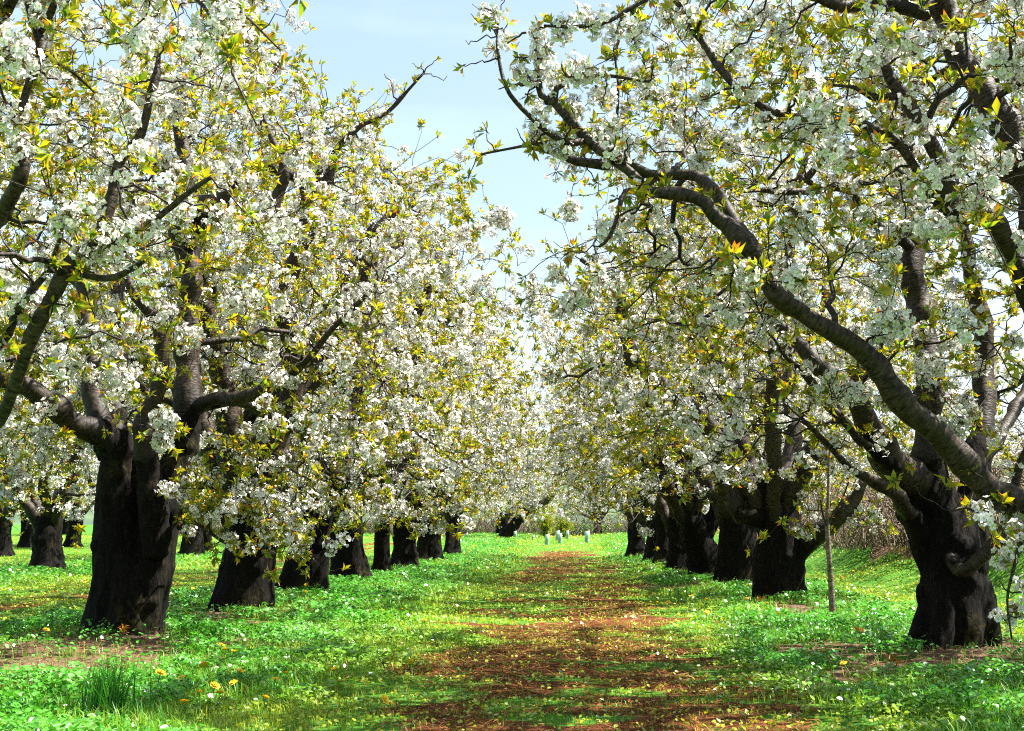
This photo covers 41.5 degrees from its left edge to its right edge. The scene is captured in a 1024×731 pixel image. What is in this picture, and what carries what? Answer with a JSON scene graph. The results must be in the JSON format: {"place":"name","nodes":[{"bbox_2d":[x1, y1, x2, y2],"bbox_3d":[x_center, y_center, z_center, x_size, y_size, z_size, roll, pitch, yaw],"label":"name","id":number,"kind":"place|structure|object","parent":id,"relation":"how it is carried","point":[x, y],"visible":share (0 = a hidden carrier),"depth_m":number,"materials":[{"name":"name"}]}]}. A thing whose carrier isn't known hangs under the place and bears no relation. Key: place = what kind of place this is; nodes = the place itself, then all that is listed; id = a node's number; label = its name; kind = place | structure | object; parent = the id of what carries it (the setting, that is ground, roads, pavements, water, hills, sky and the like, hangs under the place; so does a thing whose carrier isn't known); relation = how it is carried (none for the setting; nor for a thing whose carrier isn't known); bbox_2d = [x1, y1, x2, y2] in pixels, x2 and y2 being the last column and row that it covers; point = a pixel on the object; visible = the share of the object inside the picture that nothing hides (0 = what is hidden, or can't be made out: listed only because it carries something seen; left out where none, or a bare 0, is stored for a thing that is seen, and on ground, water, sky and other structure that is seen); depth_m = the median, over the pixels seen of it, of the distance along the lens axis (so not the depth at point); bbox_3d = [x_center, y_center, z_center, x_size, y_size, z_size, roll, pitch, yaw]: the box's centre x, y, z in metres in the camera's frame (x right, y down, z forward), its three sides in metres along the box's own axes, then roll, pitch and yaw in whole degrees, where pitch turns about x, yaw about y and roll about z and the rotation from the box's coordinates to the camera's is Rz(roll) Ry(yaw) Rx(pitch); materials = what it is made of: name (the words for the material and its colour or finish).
{"place":"outdoors","nodes":[
{"label":"outdoors","id":0,"kind":"place"},
{"bbox_2d":[0,692,62,716],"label":"grass","id":1,"kind":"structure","parent":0,"point":[46,704],"depth_m":6.55,"materials":[{"name":"green plant"}]},
{"bbox_2d":[13,462,856,524],"bbox_3d":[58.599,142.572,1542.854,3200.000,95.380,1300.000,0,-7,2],"label":"hill","id":2,"kind":"structure","parent":0,"point":[89,517],"depth_m":972.58,"materials":[{"name":"green plant"}]},
{"bbox_2d":[0,517,892,574],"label":"grass","id":3,"kind":"structure","parent":0,"point":[646,563],"depth_m":39.03,"materials":[{"name":"green plant"}]},
{"bbox_2d":[0,524,1023,730],"bbox_3d":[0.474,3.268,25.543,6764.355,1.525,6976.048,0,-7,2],"label":"ground","id":4,"kind":"structure","parent":0,"point":[849,561],"depth_m":15.55,"materials":[{"name":"green plant"}]},
{"bbox_2d":[0,367,95,555],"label":"cherry tree","id":5,"kind":"object","parent":4,"relation":"on","point":[6,542],"visible":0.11,"depth_m":43.08,"materials":[{"name":"white plant"}]},
{"bbox_2d":[3,421,93,547],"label":"cherry tree","id":6,"kind":"object","parent":4,"relation":"on","point":[26,539],"visible":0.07,"depth_m":50.78,"materials":[{"name":"brown plant"}]},
{"bbox_2d":[0,239,97,535],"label":"cherry tree","id":7,"kind":"object","parent":4,"relation":"on","point":[66,505],"visible":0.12,"depth_m":23.09,"materials":[{"name":"white plant"}]},
{"bbox_2d":[7,432,96,547],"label":"cherry tree","id":8,"kind":"object","parent":4,"relation":"on","point":[69,541],"visible":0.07,"depth_m":51.08,"materials":[{"name":"white plant"}]},
{"bbox_2d":[16,487,93,534],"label":"cherry tree","id":9,"kind":"object","parent":4,"relation":"on","point":[65,527],"visible":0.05,"depth_m":69.41,"materials":[{"name":"brown plant"}]},
{"bbox_2d":[0,263,202,569],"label":"cherry tree","id":10,"kind":"object","parent":4,"relation":"on","point":[47,549],"visible":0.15,"depth_m":26.85,"materials":[{"name":"white plant"}]},
{"bbox_2d":[62,654,150,719],"bbox_3d":[-1.976,1.583,6.576,0.422,0.337,0.379,-5,-8,33],"label":"grass tuft","id":11,"kind":"object","parent":4,"relation":"on","point":[102,694],"visible":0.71,"depth_m":6.55,"materials":[{"name":"green plant"}]},
{"bbox_2d":[118,623,128,642],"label":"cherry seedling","id":12,"kind":"object","parent":4,"relation":"on","point":[123,630],"visible":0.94,"depth_m":10.31,"materials":[{"name":"orange plant"}]},
{"bbox_2d":[102,700,171,728],"bbox_3d":[-1.776,1.660,6.405,0.344,0.154,0.337,0,-7,2],"label":"grass tuft","id":13,"kind":"object","parent":4,"relation":"on","point":[140,711],"visible":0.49,"depth_m":6.40,"materials":[{"name":"green plant"}]},
{"bbox_2d":[22,334,259,513],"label":"cherry tree","id":14,"kind":"object","parent":4,"relation":"on","point":[92,480],"visible":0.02,"depth_m":33.82,"materials":[{"name":"white plant"}]},
{"bbox_2d":[156,669,165,683],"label":"dandelion","id":15,"kind":"object","parent":4,"relation":"on","point":[160,671],"visible":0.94,"depth_m":7.26,"materials":[{"name":"yellow plant"}]},
{"bbox_2d":[0,0,338,476],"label":"cherry tree","id":16,"kind":"object","parent":4,"relation":"on","point":[102,235],"visible":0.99,"depth_m":7.26,"materials":[{"name":"white plant"}]},
{"bbox_2d":[179,699,189,712],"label":"dandelion","id":17,"kind":"object","parent":4,"relation":"on","point":[184,701],"visible":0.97,"depth_m":6.63,"materials":[{"name":"yellow plant"}]},
{"bbox_2d":[197,690,202,717],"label":"dandelion","id":18,"kind":"object","parent":4,"relation":"on","point":[199,691],"visible":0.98,"depth_m":6.83,"materials":[{"name":"green plant"}]},
{"bbox_2d":[182,519,221,534],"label":"bramble bush","id":19,"kind":"object","parent":4,"relation":"on","point":[214,526],"visible":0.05,"depth_m":68.62,"materials":[{"name":"plant"}]},
{"bbox_2d":[199,661,209,676],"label":"dandelion","id":20,"kind":"object","parent":4,"relation":"on","point":[203,664],"visible":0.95,"depth_m":7.79,"materials":[{"name":"yellow plant"}]},
{"bbox_2d":[154,379,263,557],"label":"cherry tree","id":21,"kind":"object","parent":4,"relation":"on","point":[195,544],"visible":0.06,"depth_m":39.82,"materials":[{"name":"plant"}]},
{"bbox_2d":[210,681,219,693],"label":"dandelion","id":22,"kind":"object","parent":4,"relation":"on","point":[215,684],"visible":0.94,"depth_m":7.25,"materials":[{"name":"yellow plant"}]},
{"bbox_2d":[171,405,262,552],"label":"cherry tree","id":23,"kind":"object","parent":4,"relation":"on","point":[207,537],"depth_m":43.57,"materials":[{"name":"plant"}]},
{"bbox_2d":[215,690,223,707],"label":"dandelion","id":24,"kind":"object","parent":4,"relation":"on","point":[219,692],"visible":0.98,"depth_m":6.96,"materials":[{"name":"plant"}]},
{"bbox_2d":[229,679,239,701],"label":"dandelion","id":25,"kind":"object","parent":4,"relation":"on","point":[233,681],"visible":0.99,"depth_m":7.36,"materials":[{"name":"yellow plant"}]},
{"bbox_2d":[0,0,513,635],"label":"cherry tree","id":26,"kind":"object","parent":4,"relation":"on","point":[142,504],"visible":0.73,"depth_m":11.34,"materials":[{"name":"white plant"}]},
{"bbox_2d":[258,695,268,727],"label":"dandelion","id":27,"kind":"object","parent":4,"relation":"on","point":[265,696],"visible":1,"depth_m":6.43,"materials":[{"name":"green plant"}]},
{"bbox_2d":[0,44,583,611],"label":"cherry tree","id":28,"kind":"object","parent":4,"relation":"on","point":[242,582],"visible":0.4,"depth_m":14.53,"materials":[{"name":"white plant"}]},
{"bbox_2d":[81,125,557,590],"bbox_3d":[-2.656,-0.004,19.027,6.589,6.639,6.040,2,-7,-16],"label":"cherry tree","id":29,"kind":"object","parent":4,"relation":"on","point":[290,576],"visible":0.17,"depth_m":18.24,"materials":[{"name":"white plant"}]},
{"bbox_2d":[136,215,528,580],"bbox_3d":[-2.758,0.568,22.999,6.999,6.631,6.029,3,-7,-21],"label":"cherry tree","id":30,"kind":"object","parent":4,"relation":"on","point":[353,555],"visible":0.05,"depth_m":22.72,"materials":[{"name":"white plant"}]},
{"bbox_2d":[17,529,718,555],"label":"meadow dandelions","id":31,"kind":"object","parent":4,"relation":"on","point":[441,539],"visible":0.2,"depth_m":50.02,"materials":[{"name":"yellow plant"}]},
{"bbox_2d":[363,515,393,534],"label":"bramble bush","id":32,"kind":"object","parent":4,"relation":"on","point":[370,528],"visible":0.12,"depth_m":69.77,"materials":[{"name":"plant"}]},
{"bbox_2d":[258,256,535,570],"bbox_3d":[-2.366,0.997,26.873,5.788,6.489,6.759,3,-7,-22],"label":"cherry tree","id":33,"kind":"object","parent":4,"relation":"on","point":[381,559],"visible":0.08,"depth_m":26.32,"materials":[{"name":"white plant"}]},
{"bbox_2d":[259,289,544,567],"bbox_3d":[-2.094,1.187,29.088,5.963,6.713,7.011,-4,-8,29],"label":"cherry tree","id":34,"kind":"object","parent":4,"relation":"on","point":[405,551],"visible":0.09,"depth_m":28.72,"materials":[{"name":"white plant"}]},
{"bbox_2d":[367,491,479,518],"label":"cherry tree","id":35,"kind":"object","parent":4,"relation":"on","point":[431,503],"depth_m":72.83,"materials":[{"name":"white plant"}]},
{"bbox_2d":[316,322,559,561],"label":"cherry tree","id":36,"kind":"object","parent":4,"relation":"on","point":[429,546],"visible":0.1,"depth_m":34.90,"materials":[{"name":"white plant"}]},
{"bbox_2d":[0,530,886,575],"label":"herb carpet","id":37,"kind":"object","parent":4,"relation":"on","point":[423,563],"visible":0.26,"depth_m":37.90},
{"bbox_2d":[427,562,488,571],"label":"grass tuft","id":38,"kind":"object","parent":4,"relation":"on","point":[461,567],"visible":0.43,"depth_m":27.37,"materials":[{"name":"green plant"}]},
{"bbox_2d":[397,359,528,554],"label":"cherry tree","id":39,"kind":"object","parent":4,"relation":"on","point":[452,545],"visible":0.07,"depth_m":41.88,"materials":[{"name":"white plant"}]},
{"bbox_2d":[442,503,537,534],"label":"bramble bush","id":40,"kind":"object","parent":4,"relation":"on","point":[487,526],"visible":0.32,"depth_m":68.85,"materials":[{"name":"plant"}]},
{"bbox_2d":[450,445,570,533],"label":"cherry tree","id":41,"kind":"object","parent":4,"relation":"on","point":[503,523],"visible":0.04,"depth_m":67.28,"materials":[{"name":"white plant"}]},
{"bbox_2d":[465,455,557,537],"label":"cherry tree","id":42,"kind":"object","parent":4,"relation":"on","point":[509,529],"visible":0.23,"depth_m":59.01,"materials":[{"name":"white plant"}]},
{"bbox_2d":[0,543,1023,627],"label":"herb carpet","id":43,"kind":"object","parent":4,"relation":"on","point":[347,593],"visible":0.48,"depth_m":16.99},
{"bbox_2d":[0,608,1023,730],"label":"herb carpet","id":44,"kind":"object","parent":4,"relation":"on","point":[33,720],"visible":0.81,"depth_m":8.21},
{"bbox_2d":[0,612,1023,730],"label":"grass","id":45,"kind":"structure","parent":4,"relation":"on","point":[149,721],"depth_m":7.75,"materials":[{"name":"green plant"}]},
{"bbox_2d":[0,525,1023,628],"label":"grass","id":46,"kind":"structure","parent":4,"relation":"on","point":[486,583],"depth_m":17.02,"materials":[{"name":"green plant"}]},
{"bbox_2d":[463,504,576,533],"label":"bramble bush","id":47,"kind":"object","parent":4,"relation":"on","point":[524,528],"visible":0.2,"depth_m":70.90,"materials":[{"name":"plant"}]},
{"bbox_2d":[523,471,560,526],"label":"shrub","id":48,"kind":"object","parent":4,"relation":"on","point":[536,511],"visible":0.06,"depth_m":81.92,"materials":[{"name":"plant"}]},
{"bbox_2d":[534,507,555,537],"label":"shrub","id":49,"kind":"object","parent":4,"relation":"on","point":[545,526],"visible":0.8,"depth_m":60.96,"materials":[{"name":"green plant"}]},
{"bbox_2d":[545,530,548,544],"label":"tree guard","id":50,"kind":"object","parent":4,"relation":"on","point":[547,539],"visible":0.77,"depth_m":52.37,"materials":[{"name":"plastic"}]},
{"bbox_2d":[555,530,559,539],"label":"tree guard","id":51,"kind":"object","parent":4,"relation":"on","point":[556,534],"visible":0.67,"depth_m":56.15,"materials":[{"name":"plastic"}]},
{"bbox_2d":[558,531,561,542],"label":"tree guard","id":52,"kind":"object","parent":4,"relation":"on","point":[560,537],"visible":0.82,"depth_m":54.03,"materials":[{"name":"plastic"}]},
{"bbox_2d":[551,511,580,537],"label":"shrub","id":53,"kind":"object","parent":4,"relation":"on","point":[562,527],"visible":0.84,"depth_m":62.31,"materials":[{"name":"green plant"}]},
{"bbox_2d":[518,501,624,535],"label":"bramble bush","id":54,"kind":"object","parent":4,"relation":"on","point":[577,524],"visible":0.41,"depth_m":68.63,"materials":[{"name":"plant"}]},
{"bbox_2d":[585,528,589,542],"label":"tree guard","id":55,"kind":"object","parent":4,"relation":"on","point":[587,534],"visible":0.83,"depth_m":54.14,"materials":[{"name":"plastic"}]},
{"bbox_2d":[543,457,632,533],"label":"cherry tree","id":56,"kind":"object","parent":4,"relation":"on","point":[603,514],"visible":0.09,"depth_m":69.06,"materials":[{"name":"white plant"}]},
{"bbox_2d":[581,511,646,534],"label":"bramble bush","id":57,"kind":"object","parent":4,"relation":"on","point":[622,527],"visible":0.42,"depth_m":68.80,"materials":[{"name":"brown plant"}]},
{"bbox_2d":[523,366,708,556],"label":"cherry tree","id":58,"kind":"object","parent":4,"relation":"on","point":[636,544],"visible":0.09,"depth_m":39.69,"materials":[{"name":"white plant"}]},
{"bbox_2d":[533,340,716,561],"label":"cherry tree","id":59,"kind":"object","parent":4,"relation":"on","point":[649,549],"visible":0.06,"depth_m":35.07,"materials":[{"name":"white plant"}]},
{"bbox_2d":[534,298,803,564],"bbox_3d":[3.403,1.552,31.145,5.737,6.550,6.784,3,-8,-26],"label":"cherry tree","id":60,"kind":"object","parent":4,"relation":"on","point":[661,552],"visible":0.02,"depth_m":30.79,"materials":[{"name":"white plant"}]},
{"bbox_2d":[528,252,831,571],"bbox_3d":[3.229,1.010,27.454,7.011,6.713,5.963,6,-9,-41],"label":"cherry tree","id":61,"kind":"object","parent":4,"relation":"on","point":[676,556],"visible":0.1,"depth_m":26.77,"materials":[{"name":"white plant"}]},
{"bbox_2d":[655,577,708,600],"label":"grass tuft","id":62,"kind":"object","parent":4,"relation":"on","point":[678,591],"visible":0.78,"depth_m":17.56,"materials":[{"name":"green plant"}]},
{"bbox_2d":[509,220,884,576],"bbox_3d":[3.415,0.628,23.906,7.046,6.554,6.246,0,-7,2],"label":"cherry tree","id":63,"kind":"object","parent":4,"relation":"on","point":[697,528],"visible":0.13,"depth_m":23.69,"materials":[{"name":"white plant"}]},
{"bbox_2d":[452,0,1023,639],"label":"cherry tree","id":64,"kind":"object","parent":4,"relation":"on","point":[942,192],"visible":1,"depth_m":7.47,"materials":[{"name":"white plant"}]},
{"bbox_2d":[545,191,951,583],"bbox_3d":[3.908,0.356,21.865,6.762,6.635,6.361,0,-7,2],"label":"cherry tree","id":65,"kind":"object","parent":4,"relation":"on","point":[733,560],"visible":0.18,"depth_m":21.47,"materials":[{"name":"white plant"}]},
{"bbox_2d":[527,0,1023,649],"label":"cherry tree","id":66,"kind":"object","parent":4,"relation":"on","point":[955,588],"visible":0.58,"depth_m":10.18,"materials":[{"name":"white plant"}]},
{"bbox_2d":[531,103,1023,600],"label":"cherry tree","id":67,"kind":"object","parent":4,"relation":"on","point":[774,484],"visible":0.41,"depth_m":16.95,"materials":[{"name":"white plant"}]},
{"bbox_2d":[819,438,848,611],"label":"cherry sapling","id":68,"kind":"object","parent":4,"relation":"on","point":[827,521],"visible":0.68,"depth_m":13.66,"materials":[{"name":"grey plant"}]},
{"bbox_2d":[802,467,870,524],"bbox_3d":[9.118,3.577,39.179,7.195,2.338,7.192,5,-8,-36],"label":"bramble bush","id":69,"kind":"object","parent":4,"relation":"on","point":[817,504],"visible":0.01,"depth_m":39.03,"materials":[{"name":"plant"}]},
{"bbox_2d":[801,467,878,525],"bbox_3d":[9.247,3.112,34.663,6.268,2.159,6.736,6,-9,-42],"label":"bramble bush","id":70,"kind":"object","parent":4,"relation":"on","point":[812,501],"visible":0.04,"depth_m":34.60,"materials":[{"name":"plant"}]},
{"bbox_2d":[840,660,852,678],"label":"dandelion","id":71,"kind":"object","parent":4,"relation":"on","point":[843,662],"visible":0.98,"depth_m":8.44,"materials":[{"name":"plant"}]},
{"bbox_2d":[802,498,896,550],"bbox_3d":[7.468,3.267,28.140,3.419,1.178,3.674,-1,-7,5],"label":"bramble bush","id":72,"kind":"object","parent":4,"relation":"on","point":[845,545],"visible":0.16,"depth_m":27.73,"materials":[{"name":"plant"}]},
{"bbox_2d":[853,625,865,644],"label":"cherry seedling","id":73,"kind":"object","parent":4,"relation":"on","point":[858,631],"visible":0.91,"depth_m":10.73,"materials":[{"name":"orange plant"}]},
{"bbox_2d":[884,654,903,672],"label":"cherry seedling","id":74,"kind":"object","parent":4,"relation":"on","point":[894,659],"visible":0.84,"depth_m":8.39,"materials":[{"name":"brown plant"}]},
{"bbox_2d":[801,448,1017,538],"bbox_3d":[7.913,2.461,25.994,5.423,1.803,5.510,-6,-9,41],"label":"bramble bush","id":75,"kind":"object","parent":4,"relation":"on","point":[865,495],"visible":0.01,"depth_m":25.98,"materials":[{"name":"brown plant"}]},
{"bbox_2d":[801,442,1021,547],"bbox_3d":[7.845,2.322,24.338,5.887,1.913,5.885,-6,-9,41],"label":"bramble bush","id":76,"kind":"object","parent":4,"relation":"on","point":[893,540],"visible":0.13,"depth_m":24.39,"materials":[{"name":"brown plant"}]},
{"bbox_2d":[804,417,1022,522],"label":"bramble bush","id":77,"kind":"object","parent":4,"relation":"on","point":[866,487],"visible":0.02,"depth_m":29.74,"materials":[{"name":"brown plant"}]},
{"bbox_2d":[832,445,1019,541],"bbox_3d":[7.764,2.231,22.999,4.899,1.570,4.559,-1,-7,7],"label":"bramble bush","id":78,"kind":"object","parent":4,"relation":"on","point":[887,514],"visible":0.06,"depth_m":22.90,"materials":[{"name":"brown plant"}]},
{"bbox_2d":[831,418,1023,523],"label":"bramble bush","id":79,"kind":"object","parent":4,"relation":"on","point":[950,470],"visible":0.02,"depth_m":25.45,"materials":[{"name":"brown plant"}]},
{"bbox_2d":[842,419,1023,524],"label":"bramble bush","id":80,"kind":"object","parent":4,"relation":"on","point":[999,471],"visible":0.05,"depth_m":18.55,"materials":[{"name":"plant"}]},
{"bbox_2d":[846,372,1023,531],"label":"bramble bush","id":81,"kind":"object","parent":4,"relation":"on","point":[996,518],"visible":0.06,"depth_m":19.76,"materials":[{"name":"plant"}]},
{"bbox_2d":[894,428,1023,521],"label":"bramble bush","id":82,"kind":"object","parent":4,"relation":"on","point":[997,475],"visible":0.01,"depth_m":20.95,"materials":[{"name":"plant"}]},
{"bbox_2d":[997,440,1022,475],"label":"cherry tree","id":83,"kind":"object","parent":4,"relation":"on","point":[1013,451],"visible":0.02,"depth_m":73.23,"materials":[{"name":"white plant"}]},
{"bbox_2d":[0,0,1023,478],"label":"sky","id":84,"kind":"structure","parent":0,"point":[361,41],"materials":[{"name":"blue"}]},
{"bbox_2d":[238,552,898,730],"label":"path","id":85,"kind":"structure","parent":0,"point":[602,666],"depth_m":8.39,"materials":[{"name":"brown soil"}]},
{"bbox_2d":[254,661,284,680],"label":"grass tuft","id":86,"kind":"object","parent":85,"relation":"on","point":[267,670],"visible":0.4,"depth_m":8.18,"materials":[{"name":"green plant"}]},
{"bbox_2d":[282,671,288,694],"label":"dandelion","id":87,"kind":"object","parent":85,"relation":"on","point":[286,672],"visible":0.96,"depth_m":7.58,"materials":[{"name":"green plant"}]},
{"bbox_2d":[367,694,388,713],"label":"dandelion","id":88,"kind":"object","parent":85,"relation":"on","point":[385,698],"visible":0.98,"depth_m":6.87,"materials":[{"name":"yellow plant"}]},
{"bbox_2d":[407,660,414,678],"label":"dandelion","id":89,"kind":"object","parent":85,"relation":"on","point":[410,661],"visible":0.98,"depth_m":8.42,"materials":[{"name":"yellow plant"}]},
{"bbox_2d":[0,551,882,626],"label":"clippings","id":90,"kind":"object","parent":85,"relation":"on","point":[573,571],"visible":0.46,"depth_m":18.30,"materials":[{"name":"plant"}]},
{"bbox_2d":[0,620,1023,730],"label":"clippings","id":91,"kind":"object","parent":85,"relation":"on","point":[624,677],"visible":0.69,"depth_m":8.77,"materials":[{"name":"brown plant"}]}
]}

